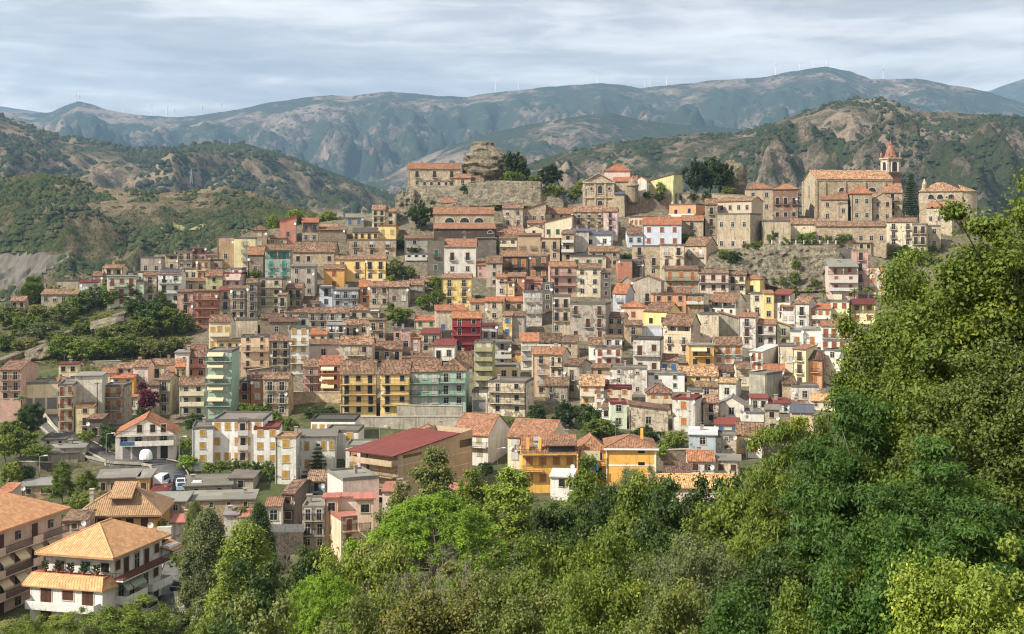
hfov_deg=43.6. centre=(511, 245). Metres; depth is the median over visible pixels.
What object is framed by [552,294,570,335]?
house
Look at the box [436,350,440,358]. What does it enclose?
door
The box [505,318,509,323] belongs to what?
window
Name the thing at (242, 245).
house
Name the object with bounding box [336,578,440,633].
shrub
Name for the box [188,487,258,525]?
house
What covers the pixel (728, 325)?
house
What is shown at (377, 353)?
door
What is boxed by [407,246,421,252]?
bush
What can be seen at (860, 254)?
door
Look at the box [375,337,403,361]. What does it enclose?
house
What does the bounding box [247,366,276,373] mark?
retaining wall
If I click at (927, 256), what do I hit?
tree
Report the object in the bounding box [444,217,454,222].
window
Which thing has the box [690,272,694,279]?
door
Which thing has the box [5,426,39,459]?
tree
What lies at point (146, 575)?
door
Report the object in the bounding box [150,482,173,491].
carport
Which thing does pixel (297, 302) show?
window
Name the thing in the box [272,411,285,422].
bush
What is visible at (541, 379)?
door
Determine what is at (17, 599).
window
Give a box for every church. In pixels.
[433,205,496,257]
[582,163,649,216]
[802,136,902,221]
[917,179,977,229]
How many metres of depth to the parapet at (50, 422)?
281.07 m
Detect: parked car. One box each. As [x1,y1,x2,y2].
[170,579,182,591]
[173,473,183,482]
[176,477,185,484]
[176,482,185,490]
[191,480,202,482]
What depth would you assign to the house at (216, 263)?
415.46 m
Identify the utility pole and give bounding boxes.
[95,382,99,413]
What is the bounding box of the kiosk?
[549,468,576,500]
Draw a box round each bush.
[0,304,25,325]
[0,334,19,349]
[7,311,42,333]
[9,305,27,316]
[9,338,39,350]
[20,443,54,460]
[20,464,36,479]
[25,320,62,339]
[26,304,49,319]
[43,301,78,322]
[44,332,73,341]
[44,334,82,360]
[46,285,62,288]
[61,293,94,312]
[62,337,101,361]
[65,491,94,508]
[71,320,91,334]
[76,429,96,442]
[80,283,109,307]
[83,342,109,358]
[90,314,113,320]
[93,323,122,344]
[95,285,121,305]
[97,337,125,359]
[97,424,118,450]
[107,322,143,337]
[113,332,148,355]
[117,283,139,300]
[122,295,150,319]
[127,315,161,336]
[131,300,170,333]
[131,339,171,358]
[132,336,153,347]
[135,407,145,416]
[136,381,148,391]
[140,295,176,315]
[149,336,185,357]
[156,306,186,333]
[157,518,167,526]
[167,551,184,568]
[168,337,191,351]
[174,314,199,334]
[176,454,199,470]
[177,439,186,453]
[182,437,191,453]
[200,462,215,473]
[214,460,227,473]
[225,458,241,472]
[232,505,247,511]
[237,460,252,468]
[238,402,255,410]
[247,270,257,277]
[248,402,271,410]
[249,269,260,277]
[249,461,263,473]
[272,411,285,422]
[299,406,338,415]
[386,275,395,280]
[386,302,394,309]
[397,236,404,248]
[400,265,416,278]
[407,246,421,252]
[459,183,473,193]
[499,150,530,177]
[499,171,524,180]
[507,418,514,425]
[517,166,530,180]
[525,175,542,183]
[543,182,565,197]
[575,180,581,188]
[621,253,631,258]
[643,191,651,198]
[653,192,665,202]
[656,443,669,460]
[659,429,688,448]
[682,233,692,242]
[687,193,698,200]
[700,191,710,200]
[716,249,727,258]
[720,186,737,193]
[742,241,762,248]
[765,230,775,243]
[779,276,786,284]
[780,236,792,244]
[789,271,800,284]
[791,258,800,268]
[795,231,818,244]
[811,277,819,287]
[820,234,832,242]
[931,244,945,253]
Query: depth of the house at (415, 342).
342.51 m
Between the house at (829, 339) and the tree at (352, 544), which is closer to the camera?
the tree at (352, 544)
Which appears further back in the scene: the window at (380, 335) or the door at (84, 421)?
the window at (380, 335)
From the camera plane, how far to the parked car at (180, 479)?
239.08 m
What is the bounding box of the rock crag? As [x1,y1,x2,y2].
[461,141,512,181]
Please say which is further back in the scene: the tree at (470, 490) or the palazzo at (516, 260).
the palazzo at (516, 260)
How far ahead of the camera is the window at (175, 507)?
214.15 m
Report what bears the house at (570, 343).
on the ground
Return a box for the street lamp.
[106,433,110,466]
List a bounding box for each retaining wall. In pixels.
[14,460,51,471]
[80,360,121,366]
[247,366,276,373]
[293,391,339,405]
[360,416,460,429]
[397,404,462,415]
[625,193,679,213]
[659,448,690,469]
[661,192,745,206]
[763,243,817,244]
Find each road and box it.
[35,414,187,490]
[158,560,206,622]
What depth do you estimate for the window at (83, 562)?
165.82 m
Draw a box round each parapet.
[39,409,105,464]
[173,591,193,619]
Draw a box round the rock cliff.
[705,245,842,291]
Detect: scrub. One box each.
[0,112,395,218]
[0,173,282,302]
[515,95,1023,216]
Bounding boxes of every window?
[2,392,8,398]
[13,392,18,398]
[14,528,21,540]
[14,553,19,562]
[14,575,19,585]
[14,594,22,607]
[25,488,31,494]
[47,517,54,529]
[60,423,64,429]
[61,366,65,371]
[61,589,74,601]
[67,386,71,392]
[67,398,71,404]
[67,410,72,417]
[68,423,72,429]
[70,366,75,371]
[70,523,77,529]
[81,560,90,571]
[82,408,87,412]
[91,427,98,435]
[100,482,105,490]
[100,562,109,573]
[114,558,121,571]
[115,387,121,393]
[115,400,121,406]
[116,269,120,274]
[116,412,121,418]
[119,437,127,444]
[134,436,142,440]
[136,424,142,432]
[140,482,146,488]
[143,265,147,270]
[147,436,155,440]
[150,424,155,432]
[153,566,159,577]
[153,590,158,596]
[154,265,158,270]
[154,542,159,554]
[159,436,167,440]
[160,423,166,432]
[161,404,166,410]
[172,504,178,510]
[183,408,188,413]
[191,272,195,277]
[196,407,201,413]
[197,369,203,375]
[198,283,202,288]
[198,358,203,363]
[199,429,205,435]
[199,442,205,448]
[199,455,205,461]
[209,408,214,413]
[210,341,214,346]
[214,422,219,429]
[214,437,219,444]
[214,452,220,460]
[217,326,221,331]
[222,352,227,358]
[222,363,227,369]
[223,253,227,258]
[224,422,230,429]
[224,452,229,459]
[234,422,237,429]
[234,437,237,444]
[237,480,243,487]
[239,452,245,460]
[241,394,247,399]
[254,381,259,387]
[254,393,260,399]
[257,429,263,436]
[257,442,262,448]
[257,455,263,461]
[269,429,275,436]
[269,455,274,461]
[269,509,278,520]
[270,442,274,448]
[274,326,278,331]
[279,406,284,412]
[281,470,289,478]
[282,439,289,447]
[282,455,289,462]
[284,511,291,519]
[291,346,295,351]
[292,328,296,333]
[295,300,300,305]
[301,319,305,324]
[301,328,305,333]
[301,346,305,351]
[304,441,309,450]
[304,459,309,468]
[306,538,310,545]
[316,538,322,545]
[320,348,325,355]
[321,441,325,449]
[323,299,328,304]
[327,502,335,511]
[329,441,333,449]
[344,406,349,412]
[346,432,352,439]
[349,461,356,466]
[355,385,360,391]
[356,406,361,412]
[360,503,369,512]
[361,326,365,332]
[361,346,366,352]
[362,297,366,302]
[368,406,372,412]
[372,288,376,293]
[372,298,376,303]
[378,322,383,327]
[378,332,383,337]
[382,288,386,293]
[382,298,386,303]
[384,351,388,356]
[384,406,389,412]
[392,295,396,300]
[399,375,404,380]
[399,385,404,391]
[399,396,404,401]
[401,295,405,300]
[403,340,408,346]
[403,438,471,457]
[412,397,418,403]
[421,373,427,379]
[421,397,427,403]
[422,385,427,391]
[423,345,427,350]
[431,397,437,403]
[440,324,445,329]
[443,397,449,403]
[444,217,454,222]
[446,349,451,355]
[447,298,451,303]
[455,384,461,391]
[456,372,461,378]
[456,397,461,403]
[459,217,469,222]
[461,298,466,303]
[473,217,484,222]
[475,304,479,309]
[476,436,481,443]
[476,449,482,456]
[483,331,487,337]
[491,331,495,337]
[492,312,496,317]
[495,405,500,411]
[501,370,506,375]
[504,329,509,334]
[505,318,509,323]
[511,451,517,459]
[512,370,516,376]
[514,406,519,411]
[516,304,521,309]
[523,361,527,366]
[525,456,533,464]
[526,315,530,321]
[526,473,533,481]
[535,315,540,321]
[538,387,543,392]
[539,456,546,464]
[539,473,546,481]
[541,257,545,262]
[541,270,545,275]
[545,284,549,289]
[545,294,549,299]
[552,252,556,257]
[552,456,559,464]
[554,325,558,330]
[558,478,565,486]
[566,456,573,464]
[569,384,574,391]
[583,398,588,403]
[595,467,602,475]
[597,185,602,193]
[597,331,601,336]
[597,369,601,374]
[603,410,608,416]
[609,318,613,323]
[609,328,613,333]
[615,404,621,411]
[615,417,621,424]
[617,328,621,333]
[631,311,635,317]
[645,416,651,423]
[651,268,655,273]
[651,344,656,350]
[651,362,656,369]
[662,363,667,369]
[663,394,668,398]
[671,363,676,369]
[680,401,686,409]
[680,417,686,425]
[692,358,697,364]
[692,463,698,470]
[699,436,706,444]
[704,388,709,393]
[704,463,711,470]
[705,358,710,364]
[708,414,713,420]
[716,357,721,361]
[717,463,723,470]
[723,387,729,394]
[728,407,734,414]
[730,464,736,471]
[739,285,743,290]
[740,438,746,446]
[744,338,748,343]
[754,295,759,300]
[758,337,762,342]
[766,297,770,302]
[766,310,770,316]
[768,326,772,331]
[768,337,772,342]
[769,411,774,417]
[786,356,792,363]
[799,319,803,325]
[802,390,807,397]
[811,375,817,382]
[822,341,827,347]
[829,351,834,357]
[831,341,836,347]
[832,302,837,308]
[838,187,847,191]
[841,302,846,308]
[854,305,859,310]
[868,187,876,191]
[869,235,873,240]
[870,277,874,282]
[879,235,883,240]
[927,194,933,199]
[932,228,936,233]
[937,194,943,199]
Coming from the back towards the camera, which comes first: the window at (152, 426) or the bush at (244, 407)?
the bush at (244, 407)
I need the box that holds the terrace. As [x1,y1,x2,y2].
[405,253,427,260]
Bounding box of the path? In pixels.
[0,309,133,365]
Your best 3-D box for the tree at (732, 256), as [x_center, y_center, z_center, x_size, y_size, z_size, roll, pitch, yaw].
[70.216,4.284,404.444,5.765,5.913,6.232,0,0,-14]
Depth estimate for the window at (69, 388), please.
282.11 m
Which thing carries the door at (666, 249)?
in the palazzo at (672, 254)
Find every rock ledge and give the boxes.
[24,342,64,359]
[90,316,124,336]
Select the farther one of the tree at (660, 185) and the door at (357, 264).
the tree at (660, 185)
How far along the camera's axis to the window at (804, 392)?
298.99 m
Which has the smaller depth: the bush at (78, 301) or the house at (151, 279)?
the bush at (78, 301)
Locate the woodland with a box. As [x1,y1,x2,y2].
[869,229,1022,372]
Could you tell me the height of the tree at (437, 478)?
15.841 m
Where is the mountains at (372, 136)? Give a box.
[0,66,1023,181]
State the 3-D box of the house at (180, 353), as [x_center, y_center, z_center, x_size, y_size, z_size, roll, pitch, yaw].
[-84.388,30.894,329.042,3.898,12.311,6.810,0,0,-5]
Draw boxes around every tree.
[0,420,26,455]
[0,432,15,462]
[0,461,23,486]
[0,615,46,633]
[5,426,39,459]
[13,394,29,407]
[13,401,48,432]
[15,274,44,295]
[28,291,40,304]
[37,610,84,632]
[42,460,78,504]
[74,470,101,495]
[79,592,193,633]
[136,389,160,412]
[157,290,166,299]
[160,616,186,633]
[167,502,239,633]
[176,499,212,614]
[183,413,205,434]
[190,512,289,633]
[246,499,279,606]
[262,459,274,479]
[264,213,279,228]
[269,543,334,613]
[277,568,373,633]
[282,415,300,430]
[285,209,303,224]
[303,443,327,478]
[316,210,337,221]
[319,535,435,592]
[339,533,408,575]
[361,477,430,568]
[382,307,416,325]
[386,258,405,278]
[406,199,432,230]
[407,442,457,563]
[415,294,431,309]
[427,276,441,289]
[427,287,446,306]
[447,467,501,561]
[453,464,542,568]
[478,462,493,477]
[508,500,579,581]
[525,403,546,418]
[538,164,564,185]
[551,399,582,427]
[556,454,618,537]
[563,186,582,202]
[565,481,650,569]
[574,402,602,427]
[578,418,619,438]
[593,471,682,572]
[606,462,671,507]
[612,523,765,625]
[617,467,747,574]
[629,424,665,442]
[656,181,665,193]
[657,498,736,621]
[681,157,711,192]
[681,473,791,591]
[695,154,725,192]
[701,538,826,623]
[710,161,734,192]
[724,411,831,581]
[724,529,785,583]
[725,250,742,264]
[765,383,918,606]
[787,285,800,299]
[790,253,980,605]
[804,287,813,295]
[811,432,1023,631]
[819,289,828,302]
[826,244,936,508]
[833,232,852,245]
[843,167,1023,559]
[853,330,1023,605]
[864,286,874,298]
[886,245,920,258]
[902,174,918,216]
[919,250,943,265]
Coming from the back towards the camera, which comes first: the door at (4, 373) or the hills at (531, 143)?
the hills at (531, 143)
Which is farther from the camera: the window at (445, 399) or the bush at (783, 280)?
the bush at (783, 280)
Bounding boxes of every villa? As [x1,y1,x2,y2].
[21,517,184,624]
[82,481,174,543]
[649,173,683,203]
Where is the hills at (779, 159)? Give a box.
[508,98,1023,218]
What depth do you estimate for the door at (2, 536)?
171.11 m
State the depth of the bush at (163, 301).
377.33 m
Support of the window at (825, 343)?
in the house at (829, 339)
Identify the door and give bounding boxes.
[0,532,4,547]
[0,601,4,613]
[2,371,7,379]
[2,382,7,389]
[12,371,17,379]
[13,382,18,389]
[26,398,32,404]
[31,521,38,539]
[31,547,38,560]
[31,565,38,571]
[35,398,44,408]
[40,588,52,602]
[40,610,52,624]
[47,397,56,408]
[55,559,64,571]
[59,386,63,395]
[59,398,64,407]
[60,411,64,419]
[81,591,93,605]
[82,417,87,424]
[106,269,110,276]
[106,387,110,396]
[106,400,110,408]
[109,278,113,285]
[118,583,124,595]
[123,447,129,458]
[123,555,129,572]
[125,518,134,523]
[129,278,133,285]
[129,288,133,295]
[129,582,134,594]
[132,446,144,458]
[134,550,139,567]
[138,370,143,379]
[140,518,148,526]
[143,546,149,563]
[143,571,148,583]
[146,446,156,458]
[154,368,159,377]
[161,381,166,389]
[161,393,166,401]
[161,446,167,457]
[162,275,166,282]
[183,293,187,301]
[183,304,187,312]
[183,386,188,390]
[183,397,188,401]
[186,253,190,259]
[210,326,214,332]
[223,292,227,299]
[223,302,227,309]
[232,290,236,297]
[232,301,236,308]
[239,423,245,430]
[240,437,245,444]
[242,382,247,390]
[249,284,253,291]
[249,293,253,299]
[250,303,254,309]
[261,280,265,286]
[261,289,265,295]
[261,298,265,304]
[267,381,272,389]
[267,394,272,402]
[272,342,277,347]
[279,381,284,389]
[279,394,284,402]
[280,297,284,305]
[282,252,286,257]
[283,350,287,356]
[283,359,287,364]
[284,496,291,502]
[295,290,299,297]
[304,508,311,519]
[304,523,310,534]
[310,313,314,319]
[313,482,318,490]
[315,508,322,519]
[316,523,322,533]
[324,288,328,295]
[330,313,334,319]
[344,375,348,383]
[344,385,349,393]
[344,396,348,403]
[345,346,350,354]
[345,533,351,542]
[346,518,352,529]
[352,291,356,297]
[353,241,357,247]
[353,327,356,335]
[355,262,359,269]
[362,288,366,294]
[367,375,372,382]
[367,385,372,393]
[368,396,372,403]
[369,241,373,247]
[375,351,379,359]
[377,465,381,473]
[378,261,382,268]
[385,375,389,382]
[385,385,389,393]
[385,396,389,403]
[388,467,392,475]
[394,351,399,359]
[412,373,417,381]
[412,385,417,393]
[423,335,428,341]
[431,373,437,381]
[431,385,437,393]
[434,249,437,256]
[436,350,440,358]
[443,373,448,381]
[443,385,448,393]
[447,279,451,286]
[447,289,451,295]
[450,252,453,259]
[461,279,465,286]
[473,400,485,411]
[495,394,499,402]
[504,259,507,266]
[511,438,517,448]
[521,259,525,266]
[523,342,527,349]
[523,352,527,358]
[526,293,530,301]
[526,304,530,312]
[531,258,534,265]
[535,293,540,301]
[535,304,539,312]
[538,355,543,362]
[538,377,543,383]
[539,366,543,373]
[551,356,554,365]
[552,241,556,248]
[554,299,558,307]
[554,312,558,319]
[563,299,567,307]
[563,312,567,320]
[569,369,574,379]
[573,305,577,314]
[585,318,589,326]
[597,306,601,314]
[597,318,601,326]
[597,349,601,355]
[606,339,611,344]
[616,349,620,355]
[617,294,621,301]
[631,327,635,333]
[637,247,641,254]
[637,345,642,354]
[645,293,649,300]
[651,257,655,264]
[664,247,668,254]
[664,259,668,265]
[668,272,671,279]
[676,247,680,254]
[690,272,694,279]
[701,275,705,281]
[708,403,713,411]
[716,346,720,353]
[725,346,730,353]
[735,346,740,353]
[744,328,749,335]
[752,400,757,407]
[757,326,762,333]
[775,197,779,203]
[781,328,785,335]
[783,197,787,203]
[794,336,799,343]
[797,351,801,360]
[797,364,801,372]
[799,306,803,314]
[810,336,814,343]
[812,362,817,371]
[823,328,827,337]
[831,328,836,337]
[858,252,862,259]
[858,263,862,270]
[858,274,862,281]
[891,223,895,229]
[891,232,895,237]
[913,226,917,233]
[920,237,924,243]
[921,226,924,233]
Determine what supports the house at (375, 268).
on the ground
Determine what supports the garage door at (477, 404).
in the garage house at (479, 395)
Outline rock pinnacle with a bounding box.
[395,189,416,220]
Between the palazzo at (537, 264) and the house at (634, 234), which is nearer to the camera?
the palazzo at (537, 264)
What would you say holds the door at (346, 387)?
in the house at (358, 386)
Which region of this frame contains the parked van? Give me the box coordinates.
[153,473,170,484]
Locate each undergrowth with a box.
[0,300,192,378]
[1,416,267,503]
[154,494,788,609]
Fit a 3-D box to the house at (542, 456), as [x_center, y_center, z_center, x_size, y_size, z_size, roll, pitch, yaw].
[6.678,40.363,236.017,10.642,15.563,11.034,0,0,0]
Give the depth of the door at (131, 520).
204.09 m
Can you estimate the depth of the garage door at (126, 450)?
261.16 m
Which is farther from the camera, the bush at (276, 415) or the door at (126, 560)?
the bush at (276, 415)
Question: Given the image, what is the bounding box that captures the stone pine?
[364,489,511,590]
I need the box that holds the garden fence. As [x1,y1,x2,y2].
[771,240,835,243]
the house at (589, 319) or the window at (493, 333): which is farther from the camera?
the house at (589, 319)
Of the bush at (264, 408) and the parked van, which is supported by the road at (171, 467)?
the parked van
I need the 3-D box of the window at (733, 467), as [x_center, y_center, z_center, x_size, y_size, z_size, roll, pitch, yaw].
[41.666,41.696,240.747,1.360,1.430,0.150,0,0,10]
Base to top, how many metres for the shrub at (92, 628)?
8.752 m
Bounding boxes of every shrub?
[1,619,42,633]
[13,611,73,633]
[52,616,112,633]
[71,605,115,633]
[143,600,172,621]
[181,605,201,633]
[192,599,233,633]
[197,538,349,633]
[222,575,347,633]
[290,524,426,633]
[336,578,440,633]
[356,563,451,626]
[359,564,441,615]
[372,558,505,633]
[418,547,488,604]
[440,543,529,626]
[456,569,606,633]
[498,525,608,619]
[540,559,659,633]
[558,516,663,619]
[616,560,715,633]
[693,575,806,633]
[758,555,878,633]
[796,504,964,633]
[863,529,1023,633]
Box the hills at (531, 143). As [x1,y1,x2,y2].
[360,113,744,194]
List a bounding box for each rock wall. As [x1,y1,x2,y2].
[406,185,469,212]
[468,180,563,208]
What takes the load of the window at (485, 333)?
in the house at (489, 331)
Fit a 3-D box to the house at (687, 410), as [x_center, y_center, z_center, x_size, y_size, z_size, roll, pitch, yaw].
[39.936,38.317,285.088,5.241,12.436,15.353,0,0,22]
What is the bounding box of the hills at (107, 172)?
[0,116,394,217]
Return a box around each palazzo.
[501,247,528,275]
[517,233,561,260]
[528,249,549,280]
[632,245,659,277]
[658,244,685,279]
[662,266,698,291]
[685,236,717,268]
[698,269,728,293]
[716,213,760,248]
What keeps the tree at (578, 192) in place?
on the ground
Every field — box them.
[0,251,68,300]
[158,222,205,230]
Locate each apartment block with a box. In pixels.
[0,491,71,613]
[192,411,281,470]
[275,426,301,483]
[298,413,376,474]
[345,425,471,497]
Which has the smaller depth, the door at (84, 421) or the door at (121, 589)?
the door at (121, 589)
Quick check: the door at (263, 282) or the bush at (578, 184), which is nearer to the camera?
the door at (263, 282)
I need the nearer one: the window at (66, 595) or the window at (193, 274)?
the window at (66, 595)
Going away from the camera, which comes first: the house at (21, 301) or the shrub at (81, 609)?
the shrub at (81, 609)
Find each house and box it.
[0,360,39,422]
[0,482,22,494]
[10,288,29,313]
[21,477,53,498]
[26,375,59,413]
[40,287,79,313]
[54,374,64,382]
[57,276,79,288]
[57,359,81,376]
[58,371,108,431]
[61,508,95,538]
[75,402,98,434]
[79,277,100,305]
[92,271,103,287]
[96,464,157,496]
[101,360,119,382]
[102,261,128,286]
[105,382,140,424]
[106,275,138,307]
[109,371,137,393]
[114,411,179,459]
[116,362,133,372]
[128,267,142,278]
[132,357,155,396]
[135,276,144,298]
[140,257,164,276]
[143,267,157,300]
[148,379,160,414]
[152,351,174,378]
[156,486,193,519]
[157,269,186,303]
[157,369,179,414]
[165,251,177,268]
[165,366,174,372]
[174,342,191,376]
[174,357,186,380]
[176,251,194,268]
[176,283,197,322]
[178,376,205,416]
[182,268,195,277]
[182,469,261,490]
[185,341,207,376]
[186,278,205,289]
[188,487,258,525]
[192,284,219,328]
[193,244,206,262]
[195,259,211,277]
[205,249,216,258]
[205,268,223,288]
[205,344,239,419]
[208,312,234,348]
[210,259,222,268]
[217,236,235,268]
[217,340,240,351]
[218,285,246,315]
[223,269,246,285]
[223,505,240,537]
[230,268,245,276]
[230,285,246,320]
[234,234,256,269]
[236,317,269,376]
[238,502,252,521]
[239,369,250,404]
[246,276,257,316]
[247,246,265,277]
[250,371,264,404]
[252,225,267,245]
[257,274,285,315]
[259,313,284,333]
[265,248,291,284]
[265,496,284,523]
[267,231,287,243]
[268,315,298,334]
[269,332,290,371]
[269,523,305,575]
[277,289,290,315]
[279,215,297,243]
[280,466,311,523]
[284,304,307,316]
[286,280,305,306]
[289,325,308,373]
[290,264,317,295]
[292,241,339,265]
[298,315,307,324]
[301,212,319,240]
[302,358,321,391]
[302,494,325,553]
[307,304,326,329]
[307,459,326,494]
[309,328,328,338]
[309,339,339,357]
[318,224,347,242]
[318,355,343,391]
[319,285,332,306]
[320,222,337,226]
[322,492,375,564]
[323,262,346,287]
[326,306,350,322]
[326,322,347,338]
[327,459,378,526]
[332,284,358,307]
[333,253,365,281]
[339,336,375,359]
[339,360,377,415]
[343,317,358,335]
[345,213,363,228]
[347,239,396,256]
[350,303,370,318]
[352,227,378,238]
[358,319,368,335]
[359,278,370,305]
[364,255,387,280]
[368,310,379,318]
[368,318,386,340]
[369,278,389,307]
[372,203,385,226]
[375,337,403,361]
[378,225,399,238]
[379,357,411,415]
[381,475,405,513]
[385,206,396,224]
[388,275,410,307]
[394,323,401,340]
[402,351,433,359]
[404,235,444,252]
[409,277,425,298]
[410,330,421,352]
[410,351,442,404]
[414,313,434,328]
[418,420,442,428]
[420,276,433,289]
[420,324,441,352]
[427,241,444,275]
[432,338,457,360]
[434,304,465,329]
[438,192,456,203]
[438,356,470,411]
[441,271,472,306]
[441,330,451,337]
[448,476,467,489]
[451,311,482,350]
[455,404,510,465]
[457,348,473,371]
[468,297,484,312]
[472,380,487,412]
[474,340,494,386]
[476,261,485,277]
[482,323,498,339]
[484,290,505,321]
[486,255,502,286]
[488,374,533,416]
[492,339,512,361]
[495,272,507,295]
[495,362,519,376]
[496,226,523,239]
[499,234,517,254]
[499,280,514,295]
[502,201,523,225]
[505,292,522,310]
[505,342,520,366]
[506,418,566,468]
[519,422,577,492]
[520,332,538,369]
[523,202,546,225]
[523,225,543,236]
[523,282,541,325]
[526,275,542,287]
[527,217,545,227]
[531,346,550,396]
[539,333,561,349]
[543,282,553,312]
[544,215,574,237]
[544,368,569,402]
[546,205,550,220]
[548,261,576,296]
[550,208,573,219]
[550,343,569,376]
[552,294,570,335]
[561,230,575,260]
[561,334,579,357]
[562,351,591,398]
[570,253,605,268]
[570,301,610,340]
[571,225,588,251]
[573,203,604,228]
[575,261,601,296]
[577,428,658,486]
[579,371,604,407]
[587,243,620,266]
[588,334,603,359]
[589,228,612,245]
[591,363,623,374]
[594,390,604,409]
[595,342,621,362]
[600,268,611,298]
[601,394,626,428]
[603,207,618,240]
[603,334,622,344]
[604,384,631,406]
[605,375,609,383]
[609,304,628,337]
[610,360,646,394]
[612,277,634,311]
[616,259,631,278]
[619,275,632,286]
[619,301,646,322]
[623,320,642,345]
[625,225,643,246]
[628,214,653,226]
[631,275,664,303]
[632,259,643,276]
[633,325,663,369]
[642,215,681,244]
[644,302,680,328]
[644,373,673,414]
[645,473,733,514]
[647,368,684,391]
[651,289,685,312]
[661,353,678,369]
[662,313,700,354]
[667,285,690,292]
[668,200,704,216]
[672,387,703,431]
[676,365,718,385]
[681,210,704,236]
[685,340,714,365]
[685,446,715,472]
[686,290,704,314]
[688,422,717,463]
[694,376,717,393]
[698,312,718,342]
[702,390,718,424]
[704,198,717,238]
[708,286,746,315]
[711,336,742,365]
[713,417,740,429]
[715,448,740,478]
[717,310,738,336]
[717,357,734,378]
[717,373,741,399]
[717,430,736,453]
[718,195,763,219]
[718,393,746,416]
[728,268,746,294]
[733,352,751,385]
[735,421,764,455]
[738,308,759,348]
[740,401,763,421]
[744,183,772,219]
[745,439,761,457]
[746,268,765,293]
[748,393,768,411]
[749,344,777,370]
[749,369,782,396]
[750,292,762,317]
[756,312,777,346]
[761,217,790,245]
[761,290,774,318]
[763,363,784,375]
[764,398,780,444]
[767,394,789,412]
[772,183,798,219]
[774,289,795,321]
[776,321,791,343]
[778,336,799,372]
[780,301,794,323]
[789,218,819,238]
[789,399,814,431]
[790,324,803,344]
[791,382,818,403]
[792,344,817,381]
[793,296,816,326]
[802,321,820,348]
[808,343,823,387]
[810,304,830,326]
[810,386,834,410]
[813,218,886,257]
[820,318,855,349]
[823,347,854,386]
[825,259,858,299]
[830,292,850,320]
[841,247,855,258]
[850,298,875,323]
[851,242,872,255]
[851,250,867,293]
[867,263,886,294]
[886,213,919,246]
[912,223,927,252]
[926,201,958,235]
[928,221,940,249]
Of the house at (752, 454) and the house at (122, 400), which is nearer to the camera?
the house at (752, 454)
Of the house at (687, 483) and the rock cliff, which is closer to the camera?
the house at (687, 483)
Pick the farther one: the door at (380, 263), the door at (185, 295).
the door at (380, 263)
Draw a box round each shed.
[41,431,72,456]
[48,447,79,463]
[59,439,89,461]
[86,408,108,441]
[169,509,187,551]
[302,296,320,306]
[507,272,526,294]
[512,311,526,337]
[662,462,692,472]
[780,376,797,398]
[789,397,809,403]
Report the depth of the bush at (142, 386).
294.55 m
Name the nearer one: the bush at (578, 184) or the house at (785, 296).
the house at (785, 296)
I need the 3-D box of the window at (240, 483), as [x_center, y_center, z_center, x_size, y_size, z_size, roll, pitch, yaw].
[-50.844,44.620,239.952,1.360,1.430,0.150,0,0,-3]
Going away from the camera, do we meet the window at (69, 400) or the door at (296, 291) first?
the window at (69, 400)
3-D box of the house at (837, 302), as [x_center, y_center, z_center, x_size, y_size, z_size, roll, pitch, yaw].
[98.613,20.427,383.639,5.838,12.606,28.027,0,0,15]
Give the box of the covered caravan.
[139,449,152,460]
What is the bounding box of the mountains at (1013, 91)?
[0,79,1023,113]
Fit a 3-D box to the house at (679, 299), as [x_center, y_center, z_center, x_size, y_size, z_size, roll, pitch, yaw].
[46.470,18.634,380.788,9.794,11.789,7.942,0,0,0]
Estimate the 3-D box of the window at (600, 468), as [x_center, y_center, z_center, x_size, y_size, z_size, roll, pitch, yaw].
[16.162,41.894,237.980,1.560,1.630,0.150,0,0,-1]
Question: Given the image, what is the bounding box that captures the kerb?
[40,426,188,474]
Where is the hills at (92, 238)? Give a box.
[0,173,344,301]
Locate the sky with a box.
[0,0,1023,116]
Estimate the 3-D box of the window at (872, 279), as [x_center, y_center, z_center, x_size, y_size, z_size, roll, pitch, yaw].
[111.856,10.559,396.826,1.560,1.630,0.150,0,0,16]
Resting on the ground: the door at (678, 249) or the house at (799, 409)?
the house at (799, 409)
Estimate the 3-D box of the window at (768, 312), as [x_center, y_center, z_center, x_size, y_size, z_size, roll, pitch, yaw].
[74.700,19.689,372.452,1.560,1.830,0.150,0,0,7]
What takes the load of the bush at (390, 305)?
on the ground
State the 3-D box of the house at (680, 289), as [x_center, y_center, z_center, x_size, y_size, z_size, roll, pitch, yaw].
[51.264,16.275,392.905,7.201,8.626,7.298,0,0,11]
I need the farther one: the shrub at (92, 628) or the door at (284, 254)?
the door at (284, 254)
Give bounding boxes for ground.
[0,202,1023,622]
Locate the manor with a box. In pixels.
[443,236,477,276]
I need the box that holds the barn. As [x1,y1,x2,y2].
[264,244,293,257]
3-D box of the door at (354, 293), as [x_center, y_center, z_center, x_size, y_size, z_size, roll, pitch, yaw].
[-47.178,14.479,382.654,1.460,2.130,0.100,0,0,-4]
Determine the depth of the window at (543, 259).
405.29 m
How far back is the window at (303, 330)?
327.57 m
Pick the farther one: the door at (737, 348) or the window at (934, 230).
the window at (934, 230)
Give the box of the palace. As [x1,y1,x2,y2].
[407,158,483,186]
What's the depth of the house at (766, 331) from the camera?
348.57 m
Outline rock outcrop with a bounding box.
[724,160,747,194]
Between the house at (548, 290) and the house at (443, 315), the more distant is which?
the house at (548, 290)
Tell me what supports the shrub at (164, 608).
on the ground
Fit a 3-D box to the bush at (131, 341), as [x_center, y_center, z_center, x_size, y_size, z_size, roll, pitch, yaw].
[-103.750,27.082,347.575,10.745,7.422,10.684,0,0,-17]

